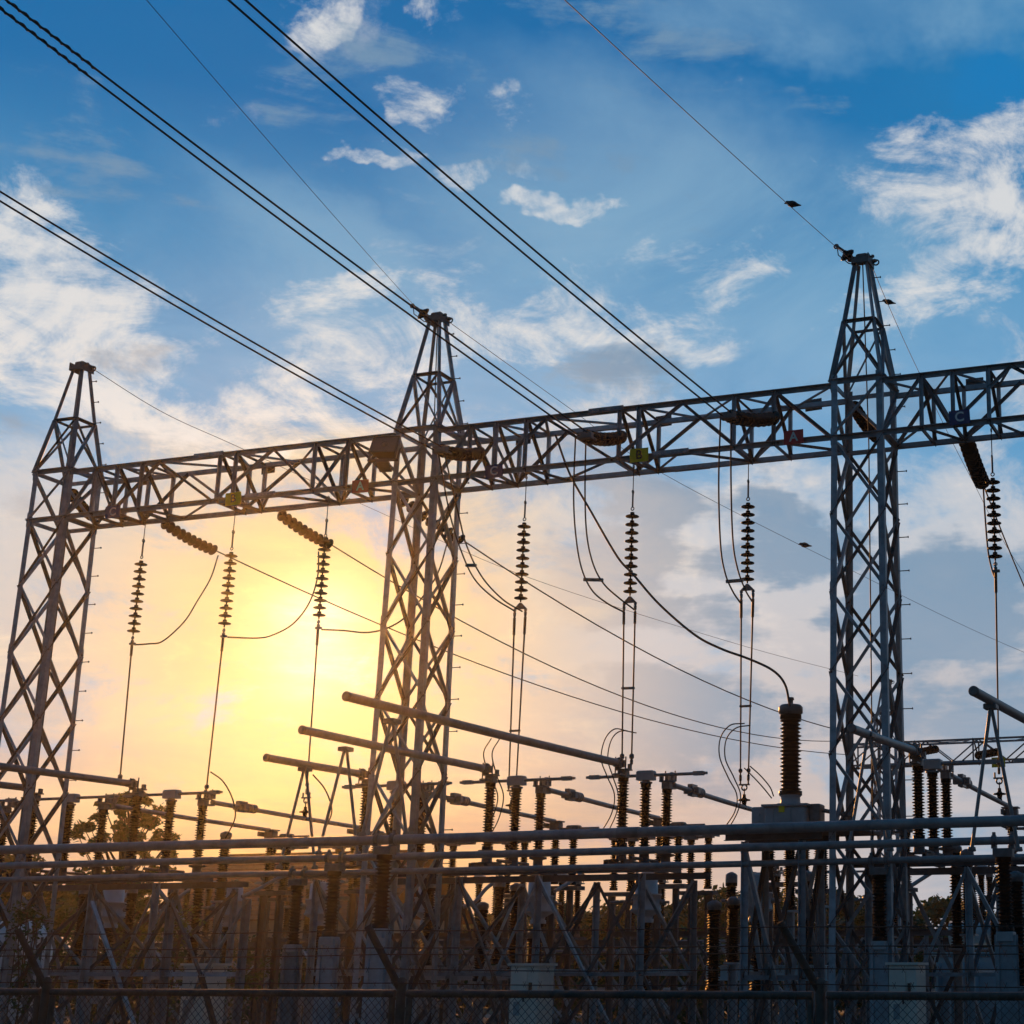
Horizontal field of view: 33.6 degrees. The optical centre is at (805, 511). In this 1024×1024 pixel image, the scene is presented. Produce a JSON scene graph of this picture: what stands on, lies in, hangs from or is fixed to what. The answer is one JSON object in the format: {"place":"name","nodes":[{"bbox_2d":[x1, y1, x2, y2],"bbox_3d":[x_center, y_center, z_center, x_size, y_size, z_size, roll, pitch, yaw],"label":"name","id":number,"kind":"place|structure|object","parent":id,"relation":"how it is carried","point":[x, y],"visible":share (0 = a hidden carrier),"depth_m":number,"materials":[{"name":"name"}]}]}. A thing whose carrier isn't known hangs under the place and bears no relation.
{"place":"outdoors","nodes":[
{"label":"outdoors","id":0,"kind":"place"},
{"bbox_2d":[55,978,859,1016],"bbox_3d":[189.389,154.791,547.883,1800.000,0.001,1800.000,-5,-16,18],"label":"ground","id":1,"kind":"structure","parent":0,"point":[491,1011],"depth_m":86.39,"materials":[{"name":"black plant"}]},
{"bbox_2d":[0,920,1023,1023],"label":"chain link fence","id":2,"kind":"object","parent":1,"relation":"on","point":[44,1003],"visible":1,"depth_m":12.36,"materials":[{"name":"metal"}]},
{"bbox_2d":[913,893,995,951],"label":"tree","id":3,"kind":"object","parent":1,"relation":"on","point":[935,910],"visible":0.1,"depth_m":82.61,"materials":[{"name":"green plant"}]},
{"bbox_2d":[53,1012,935,1023],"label":"gravel yard","id":4,"kind":"structure","parent":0,"point":[487,1016],"depth_m":69.36,"materials":[{"name":"grey gravel"}]},
{"bbox_2d":[3,898,60,1023],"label":"climbing plant","id":5,"kind":"object","parent":4,"relation":"on","point":[25,915],"visible":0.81,"depth_m":30.69,"materials":[{"name":"green plant"}]},
{"bbox_2d":[0,854,77,987],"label":"tree","id":6,"kind":"object","parent":4,"relation":"on","point":[64,913],"visible":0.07,"depth_m":73.01,"materials":[{"name":"green plant"}]},
{"bbox_2d":[0,361,106,1023],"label":"lattice tower","id":7,"kind":"structure","parent":4,"relation":"on","point":[27,804],"depth_m":33.34,"materials":[{"name":"metal"}]},
{"bbox_2d":[62,432,419,528],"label":"lattice beam","id":8,"kind":"structure","parent":7,"relation":"attached to","point":[340,495],"depth_m":33.00,"materials":[{"name":"metal"}]},
{"bbox_2d":[161,522,217,554],"bbox_3d":[-12.967,0.542,34.691,0.250,0.293,1.567,-7,-26,23],"label":"insulator string","id":9,"kind":"object","parent":8,"relation":"hanging from","point":[183,535],"visible":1,"depth_m":34.64,"materials":[{"name":"brown ceramic"}]},
{"bbox_2d":[218,506,237,637],"bbox_3d":[-11.371,1.161,32.552,0.250,2.692,0.246,-5,-16,18],"label":"insulator string","id":10,"kind":"object","parent":8,"relation":"hanging from","point":[228,585],"visible":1,"depth_m":32.42,"materials":[{"name":"brown ceramic"}]},
{"bbox_2d":[277,511,333,547],"bbox_3d":[-10.253,0.382,33.798,0.250,0.292,1.579,-7,-28,25],"label":"insulator string","id":11,"kind":"object","parent":8,"relation":"hanging from","point":[301,529],"visible":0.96,"depth_m":33.67,"materials":[{"name":"brown ceramic"}]},
{"bbox_2d":[313,496,330,629],"bbox_3d":[-9.331,0.965,31.902,0.250,2.664,0.246,-5,-16,18],"label":"insulator string","id":12,"kind":"object","parent":8,"relation":"hanging from","point":[322,570],"visible":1,"depth_m":31.79,"materials":[{"name":"brown ceramic"}]},
{"bbox_2d":[53,890,137,1023],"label":"circuit breaker","id":13,"kind":"object","parent":4,"relation":"on","point":[131,895],"visible":0.5,"depth_m":36.98,"materials":[{"name":"grey paint"}]},
{"bbox_2d":[76,890,126,1023],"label":"current transformer","id":14,"kind":"object","parent":4,"relation":"on","point":[114,899],"visible":0.38,"depth_m":38.92,"materials":[{"name":"grey metal"}]},
{"bbox_2d":[65,791,181,1023],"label":"tree","id":15,"kind":"object","parent":4,"relation":"on","point":[121,829],"visible":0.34,"depth_m":54.72,"materials":[{"name":"green plant"}]},
{"bbox_2d":[0,879,250,1023],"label":"steel stand","id":16,"kind":"object","parent":4,"relation":"on","point":[95,894],"visible":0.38,"depth_m":33.52,"materials":[{"name":"metal"}]},
{"bbox_2d":[6,789,119,883],"bbox_3d":[-15.425,6.726,34.414,2.280,1.922,1.937,10,-18,-32],"label":"disconnector","id":17,"kind":"object","parent":16,"relation":"on","point":[73,798],"visible":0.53,"depth_m":34.49,"materials":[{"name":"metal"}]},
{"bbox_2d":[110,778,222,881],"bbox_3d":[-13.005,6.510,33.638,1.937,1.922,2.280,6,-17,-19],"label":"disconnector","id":18,"kind":"object","parent":16,"relation":"on","point":[137,795],"visible":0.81,"depth_m":33.62,"materials":[{"name":"metal"}]},
{"bbox_2d":[74,898,251,1023],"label":"steel stand","id":19,"kind":"object","parent":4,"relation":"on","point":[170,915],"visible":0.86,"depth_m":28.58,"materials":[{"name":"metal"}]},
{"bbox_2d":[151,903,205,1023],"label":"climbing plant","id":20,"kind":"object","parent":4,"relation":"on","point":[185,924],"visible":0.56,"depth_m":30.17,"materials":[{"name":"green plant"}]},
{"bbox_2d":[179,963,231,1023],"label":"control cabinet","id":21,"kind":"object","parent":4,"relation":"on","point":[208,979],"visible":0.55,"depth_m":29.13,"materials":[{"name":"grey metal"}]},
{"bbox_2d":[210,831,231,962],"bbox_3d":[-12.568,9.303,35.116,0.280,4.934,0.280,-5,-16,18],"label":"ribbed post","id":22,"kind":"object","parent":4,"relation":"on","point":[220,896],"visible":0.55,"depth_m":35.34,"materials":[{"name":"brown ceramic"}]},
{"bbox_2d":[249,829,309,1023],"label":"post insulator","id":23,"kind":"object","parent":4,"relation":"on","point":[263,898],"visible":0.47,"depth_m":40.15,"materials":[{"name":"grey metal"}]},
{"bbox_2d":[147,941,418,1023],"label":"steel stand","id":24,"kind":"object","parent":4,"relation":"on","point":[252,945],"visible":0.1,"depth_m":48.17,"materials":[{"name":"metal"}]},
{"bbox_2d":[257,847,308,1023],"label":"post insulator","id":25,"kind":"object","parent":4,"relation":"on","point":[286,898],"visible":0.23,"depth_m":43.74,"materials":[{"name":"metal"}]},
{"bbox_2d":[276,866,307,1023],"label":"post insulator","id":26,"kind":"object","parent":4,"relation":"on","point":[293,940],"visible":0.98,"depth_m":29.25,"materials":[{"name":"brown ceramic"}]},
{"bbox_2d":[284,882,341,1023],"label":"current transformer","id":27,"kind":"object","parent":4,"relation":"on","point":[306,906],"visible":0.16,"depth_m":37.15,"materials":[{"name":"grey paint"}]},
{"bbox_2d":[312,849,346,1023],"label":"post insulator","id":28,"kind":"object","parent":4,"relation":"on","point":[334,873],"visible":0.98,"depth_m":26.24,"materials":[{"name":"grey metal"}]},
{"bbox_2d":[341,827,386,1022],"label":"post insulator","id":29,"kind":"object","parent":4,"relation":"on","point":[353,902],"visible":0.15,"depth_m":39.42,"materials":[{"name":"metal"}]},
{"bbox_2d":[210,800,359,828],"bbox_3d":[-11.727,6.877,37.525,0.320,0.252,5.541,-5,-16,18],"label":"busbar tube","id":30,"kind":"object","parent":29,"relation":"on","point":[243,806],"visible":0.91,"depth_m":36.55,"materials":[{"name":"metal"}]},
{"bbox_2d":[361,830,397,1023],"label":"pipe post","id":31,"kind":"object","parent":4,"relation":"on","point":[384,854],"visible":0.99,"depth_m":23.22,"materials":[{"name":"brown ceramic"}]},
{"bbox_2d":[0,815,1023,854],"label":"bus pipe","id":32,"kind":"object","parent":31,"relation":"on","point":[836,826],"visible":1,"depth_m":22.81,"materials":[{"name":"metal"}]},
{"bbox_2d":[358,718,409,835],"bbox_3d":[-6.075,3.857,23.998,0.740,1.697,0.238,-3,-16,11],"label":"tube trestle","id":33,"kind":"object","parent":32,"relation":"on","point":[392,722],"visible":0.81,"depth_m":23.99,"materials":[{"name":"metal"}]},
{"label":"tube trestle","id":34,"kind":"object","parent":32,"relation":"on","visible":0},
{"bbox_2d":[0,763,131,786],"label":"busbar tube","id":35,"kind":"object","parent":34,"relation":"on","point":[60,774],"visible":1,"depth_m":31.22,"materials":[{"name":"metal"}]},
{"bbox_2d":[349,311,468,1023],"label":"lattice tower","id":36,"kind":"structure","parent":4,"relation":"on","point":[423,680],"depth_m":30.64,"materials":[{"name":"metal"}]},
{"bbox_2d":[367,435,401,471],"bbox_3d":[-7.956,-1.110,31.269,0.600,0.580,0.424,-2,-44,6],"label":"floodlight","id":37,"kind":"object","parent":36,"relation":"attached to","point":[383,449],"visible":1,"depth_m":31.15,"materials":[{"name":"black paint"}]},
{"bbox_2d":[435,383,847,492],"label":"lattice beam","id":38,"kind":"structure","parent":36,"relation":"attached to","point":[638,424],"depth_m":30.33,"materials":[{"name":"metal"}]},
{"bbox_2d":[0,0,596,440],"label":"conductor pair","id":39,"kind":"object","parent":38,"relation":"attached to","point":[584,434],"visible":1,"depth_m":24.05,"materials":[{"name":"metal"}]},
{"bbox_2d":[440,444,485,461],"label":"insulator string","id":40,"kind":"object","parent":38,"relation":"hanging from","point":[468,454],"visible":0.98,"depth_m":30.26,"materials":[{"name":"ceramic"}]},
{"bbox_2d":[0,191,452,454],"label":"conductor pair","id":41,"kind":"object","parent":40,"relation":"attached to","point":[439,449],"visible":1,"depth_m":26.98,"materials":[{"name":"metal"}]},
{"bbox_2d":[513,476,530,618],"bbox_3d":[-5.240,0.637,30.581,0.250,2.742,0.246,6,-17,-21],"label":"insulator string","id":42,"kind":"object","parent":38,"relation":"hanging from","point":[522,564],"visible":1,"depth_m":30.46,"materials":[{"name":"brown ceramic"}]},
{"bbox_2d":[583,429,626,446],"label":"insulator string","id":43,"kind":"object","parent":38,"relation":"hanging from","point":[604,439],"visible":0.95,"depth_m":29.38,"materials":[{"name":"ceramic"}]},
{"bbox_2d":[573,436,634,612],"bbox_3d":[-3.708,0.254,29.250,0.585,2.868,1.686,-8,-18,28],"label":"jumper cable","id":44,"kind":"object","parent":43,"relation":"hanging from","point":[598,579],"visible":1,"depth_m":28.99,"materials":[{"name":"metal"}]},
{"bbox_2d":[622,465,638,610],"bbox_3d":[-3.159,0.468,29.909,0.250,2.776,0.246,6,-17,-21],"label":"insulator string","id":45,"kind":"object","parent":38,"relation":"hanging from","point":[631,549],"visible":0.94,"depth_m":29.80,"materials":[{"name":"brown ceramic"}]},
{"bbox_2d":[555,435,790,706],"bbox_3d":[-2.443,0.917,29.033,4.622,5.265,0.036,-5,-16,18],"label":"down cable","id":46,"kind":"object","parent":38,"relation":"hanging from","point":[663,608],"visible":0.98,"depth_m":28.89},
{"bbox_2d":[740,453,754,600],"bbox_3d":[-1.029,0.246,29.235,0.250,2.711,0.246,6,-17,-21],"label":"insulator string","id":47,"kind":"object","parent":38,"relation":"hanging from","point":[747,545],"visible":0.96,"depth_m":29.12,"materials":[{"name":"brown ceramic"}]},
{"bbox_2d":[738,599,754,780],"bbox_3d":[-1.176,3.651,32.185,0.261,2.353,7.610,1,-16,-2],"label":"dropper cable","id":48,"kind":"object","parent":47,"relation":"hanging from","point":[740,770],"visible":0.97,"depth_m":31.61,"materials":[{"name":"metal"}]},
{"bbox_2d":[727,409,779,426],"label":"insulator string","id":49,"kind":"object","parent":38,"relation":"hanging from","point":[748,419],"visible":0.99,"depth_m":28.54,"materials":[{"name":"ceramic"}]},
{"bbox_2d":[227,0,739,422],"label":"conductor pair","id":50,"kind":"object","parent":49,"relation":"attached to","point":[728,415],"visible":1,"depth_m":23.53,"materials":[{"name":"metal"}]},
{"bbox_2d":[718,419,751,603],"bbox_3d":[-1.270,-0.030,28.443,0.367,2.938,1.656,-3,-16,11],"label":"jumper cable","id":51,"kind":"object","parent":49,"relation":"hanging from","point":[741,580],"visible":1,"depth_m":28.12,"materials":[{"name":"metal"}]},
{"bbox_2d":[307,932,561,1023],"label":"steel stand","id":52,"kind":"object","parent":4,"relation":"on","point":[416,943],"visible":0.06,"depth_m":39.75,"materials":[{"name":"metal"}]},
{"bbox_2d":[409,883,507,1023],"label":"circuit breaker","id":53,"kind":"object","parent":4,"relation":"on","point":[498,904],"visible":0.43,"depth_m":34.11,"materials":[{"name":"grey paint"}]},
{"bbox_2d":[299,869,711,1023],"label":"steel stand","id":54,"kind":"object","parent":4,"relation":"on","point":[455,893],"visible":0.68,"depth_m":30.39,"materials":[{"name":"metal"}]},
{"bbox_2d":[342,768,451,877],"bbox_3d":[-8.005,6.063,32.036,2.280,1.922,1.937,10,-18,-32],"label":"disconnector","id":55,"kind":"object","parent":54,"relation":"on","point":[428,787],"visible":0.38,"depth_m":31.98,"materials":[{"name":"metal"}]},
{"bbox_2d":[459,762,574,875],"bbox_3d":[-5.509,5.840,31.236,1.937,1.922,2.280,6,-17,-19],"label":"disconnector","id":56,"kind":"object","parent":54,"relation":"on","point":[515,783],"visible":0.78,"depth_m":31.20,"materials":[{"name":"metal"}]},
{"bbox_2d":[298,725,486,771],"bbox_3d":[-7.000,4.096,28.353,0.144,0.281,4.610,-8,-18,27],"label":"busbar tube","id":57,"kind":"object","parent":56,"relation":"attached to","point":[336,737],"visible":0.98,"depth_m":28.07,"materials":[{"name":"metal"}]},
{"bbox_2d":[586,756,707,872],"bbox_3d":[-2.966,5.613,30.421,1.937,1.922,2.280,6,-17,-19],"label":"disconnector","id":58,"kind":"object","parent":54,"relation":"on","point":[623,775],"visible":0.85,"depth_m":30.39,"materials":[{"name":"metal"}]},
{"bbox_2d":[342,691,620,766],"bbox_3d":[-4.951,3.545,26.432,0.144,0.311,7.112,-8,-17,25],"label":"busbar tube","id":59,"kind":"object","parent":58,"relation":"attached to","point":[347,696],"visible":1,"depth_m":25.81,"materials":[{"name":"metal"}]},
{"bbox_2d":[491,841,530,1023],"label":"post insulator","id":60,"kind":"object","parent":4,"relation":"on","point":[524,846],"visible":0.3,"depth_m":41.81,"materials":[{"name":"metal"}]},
{"bbox_2d":[51,924,983,1023],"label":"hedge","id":61,"kind":"object","parent":4,"relation":"on","point":[601,980],"visible":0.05,"depth_m":61.23,"materials":[{"name":"green plant"}]},
{"bbox_2d":[507,963,557,1023],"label":"control cabinet","id":62,"kind":"object","parent":4,"relation":"on","point":[531,978],"visible":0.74,"depth_m":27.87,"materials":[{"name":"grey metal"}]},
{"bbox_2d":[418,939,702,1023],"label":"steel stand","id":63,"kind":"object","parent":4,"relation":"on","point":[667,942],"visible":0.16,"depth_m":44.66,"materials":[{"name":"metal"}]},
{"bbox_2d":[487,899,650,1020],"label":"tree","id":64,"kind":"object","parent":4,"relation":"on","point":[587,923],"visible":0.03,"depth_m":69.72,"materials":[{"name":"green plant"}]},
{"bbox_2d":[543,820,599,1023],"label":"post insulator","id":65,"kind":"object","parent":4,"relation":"on","point":[569,890],"visible":0.34,"depth_m":37.84,"materials":[{"name":"metal"}]},
{"bbox_2d":[604,837,655,1023],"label":"post insulator","id":66,"kind":"object","parent":4,"relation":"on","point":[611,896],"visible":0.38,"depth_m":40.66,"materials":[{"name":"metal"}]},
{"bbox_2d":[610,880,668,1023],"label":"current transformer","id":67,"kind":"object","parent":4,"relation":"on","point":[650,912],"visible":0.3,"depth_m":34.70,"materials":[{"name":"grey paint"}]},
{"bbox_2d":[649,817,704,1023],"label":"post insulator","id":68,"kind":"object","parent":4,"relation":"on","point":[676,886],"visible":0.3,"depth_m":36.96,"materials":[{"name":"metal"}]},
{"bbox_2d":[671,835,719,1023],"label":"post insulator","id":69,"kind":"object","parent":4,"relation":"on","point":[708,857],"visible":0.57,"depth_m":40.26,"materials":[{"name":"metal"}]},
{"bbox_2d":[705,900,721,1023],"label":"ribbed post","id":70,"kind":"object","parent":4,"relation":"on","point":[714,913],"visible":0.87,"depth_m":27.70,"materials":[{"name":"brown ceramic"}]},
{"bbox_2d":[723,897,739,1023],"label":"ribbed post","id":71,"kind":"object","parent":4,"relation":"on","point":[733,961],"visible":0.91,"depth_m":30.52,"materials":[{"name":"brown ceramic"}]},
{"bbox_2d":[667,882,797,1012],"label":"tree","id":72,"kind":"object","parent":4,"relation":"on","point":[720,896],"visible":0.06,"depth_m":74.21,"materials":[{"name":"green plant"}]},
{"bbox_2d":[704,870,827,1023],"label":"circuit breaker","id":73,"kind":"object","parent":4,"relation":"on","point":[731,878],"visible":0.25,"depth_m":32.15,"materials":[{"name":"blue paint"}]},
{"bbox_2d":[610,929,952,1023],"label":"steel stand","id":74,"kind":"object","parent":4,"relation":"on","point":[925,933],"visible":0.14,"depth_m":37.29,"materials":[{"name":"metal"}]},
{"bbox_2d":[781,850,797,1023],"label":"ribbed post","id":75,"kind":"object","parent":4,"relation":"on","point":[792,907],"visible":0.53,"depth_m":30.29,"materials":[{"name":"grey metal"}]},
{"bbox_2d":[724,831,881,1023],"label":"steel stand","id":76,"kind":"object","parent":4,"relation":"on","point":[759,910],"visible":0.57,"depth_m":27.00,"materials":[{"name":"metal"}]},
{"bbox_2d":[752,697,852,823],"bbox_3d":[-0.048,4.210,27.617,1.680,2.247,0.680,-5,-16,18],"label":"voltage transformer","id":77,"kind":"object","parent":76,"relation":"on","point":[790,807],"visible":0.94,"depth_m":27.45,"materials":[{"name":"brown ceramic"}]},
{"bbox_2d":[738,938,952,1023],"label":"steel stand","id":78,"kind":"object","parent":4,"relation":"on","point":[919,940],"visible":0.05,"depth_m":41.99,"materials":[{"name":"metal"}]},
{"bbox_2d":[827,252,918,1023],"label":"lattice tower","id":79,"kind":"structure","parent":4,"relation":"on","point":[839,649],"depth_m":28.00,"materials":[{"name":"metal"}]},
{"bbox_2d":[881,361,1023,449],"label":"lattice beam","id":80,"kind":"structure","parent":79,"relation":"attached to","point":[929,392],"depth_m":28.42,"materials":[{"name":"metal"}]},
{"bbox_2d":[959,442,989,488],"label":"insulator string","id":81,"kind":"object","parent":80,"relation":"hanging from","point":[975,465],"visible":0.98,"depth_m":29.43,"materials":[{"name":"brown ceramic"}]},
{"bbox_2d":[986,428,1002,572],"bbox_3d":[3.171,-0.209,27.912,0.250,2.545,0.246,-5,-16,18],"label":"insulator string","id":82,"kind":"object","parent":80,"relation":"hanging from","point":[993,497],"visible":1,"depth_m":27.80,"materials":[{"name":"brown ceramic"}]},
{"bbox_2d":[868,852,889,1023],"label":"post insulator","id":83,"kind":"object","parent":4,"relation":"on","point":[879,937],"visible":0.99,"depth_m":25.95,"materials":[{"name":"brown ceramic"}]},
{"bbox_2d":[0,854,1023,882],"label":"bus pipe","id":84,"kind":"object","parent":83,"relation":"on","point":[765,863],"visible":1,"depth_m":28.16,"materials":[{"name":"metal"}]},
{"bbox_2d":[276,767,317,868],"bbox_3d":[-9.094,5.509,29.722,0.740,1.807,0.238,-3,-16,11],"label":"tube trestle","id":85,"kind":"object","parent":84,"relation":"on","point":[305,770],"visible":1,"depth_m":29.75,"materials":[{"name":"metal"}]},
{"bbox_2d":[263,753,361,776],"bbox_3d":[-8.990,4.638,30.148,0.144,0.201,2.295,-9,-18,29],"label":"busbar tube","id":86,"kind":"object","parent":85,"relation":"on","point":[301,763],"visible":0.98,"depth_m":29.97,"materials":[{"name":"metal"}]},
{"bbox_2d":[845,732,893,850],"bbox_3d":[0.969,4.299,25.381,0.740,1.807,0.238,-3,-16,11],"label":"tube trestle","id":87,"kind":"object","parent":84,"relation":"on","point":[872,735],"visible":0.77,"depth_m":25.39,"materials":[{"name":"metal"}]},
{"bbox_2d":[870,679,901,928],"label":"lattice tower","id":88,"kind":"structure","parent":4,"relation":"on","point":[879,772],"depth_m":61.67,"materials":[{"name":"metal"}]},
{"bbox_2d":[854,736,1023,769],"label":"lattice beam","id":89,"kind":"structure","parent":88,"relation":"attached to","point":[964,740],"depth_m":61.17,"materials":[{"name":"metal"}]},
{"bbox_2d":[885,962,928,1023],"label":"control cabinet","id":90,"kind":"object","parent":4,"relation":"on","point":[909,977],"visible":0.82,"depth_m":25.65,"materials":[{"name":"grey metal"}]},
{"bbox_2d":[848,861,1023,1023],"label":"steel stand","id":91,"kind":"object","parent":4,"relation":"on","point":[967,873],"visible":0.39,"depth_m":27.28,"materials":[{"name":"metal"}]},
{"bbox_2d":[865,744,999,867],"bbox_3d":[2.215,5.151,28.761,1.937,1.922,2.280,6,-17,-19],"label":"disconnector","id":92,"kind":"object","parent":91,"relation":"on","point":[918,764],"visible":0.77,"depth_m":28.73,"materials":[{"name":"metal"}]},
{"bbox_2d":[948,846,963,1023],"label":"ribbed post","id":93,"kind":"object","parent":4,"relation":"on","point":[956,920],"visible":0.61,"depth_m":29.90,"materials":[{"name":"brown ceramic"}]},
{"bbox_2d":[931,919,1023,1023],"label":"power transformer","id":94,"kind":"object","parent":4,"relation":"on","point":[984,962],"visible":0.24,"depth_m":36.30,"materials":[{"name":"grey paint"}]},
{"bbox_2d":[991,832,1020,1023],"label":"post insulator","id":95,"kind":"object","parent":4,"relation":"on","point":[1005,935],"visible":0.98,"depth_m":22.91,"materials":[{"name":"brown ceramic"}]},
{"bbox_2d":[0,836,1023,868],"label":"bus pipe","id":96,"kind":"object","parent":95,"relation":"on","point":[893,843],"visible":1,"depth_m":25.48,"materials":[{"name":"metal"}]},
{"bbox_2d":[315,746,360,854],"bbox_3d":[-7.600,4.724,27.018,0.740,1.747,0.238,-3,-16,11],"label":"tube trestle","id":97,"kind":"object","parent":96,"relation":"on","point":[344,750],"visible":0.92,"depth_m":27.02,"materials":[{"name":"metal"}]},
{"bbox_2d":[1010,871,1023,1023],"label":"ribbed post","id":98,"kind":"object","parent":4,"relation":"on","point":[1017,883],"visible":0.45,"depth_m":25.00,"materials":[{"name":"brown ceramic"}]},
{"bbox_2d":[0,0,1023,952],"label":"sky","id":99,"kind":"structure","parent":0,"point":[895,128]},
{"bbox_2d":[968,703,1022,851],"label":"tube trestle","id":100,"kind":"object","parent":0,"point":[990,708],"visible":1,"depth_m":22.61,"materials":[{"name":"metal"}]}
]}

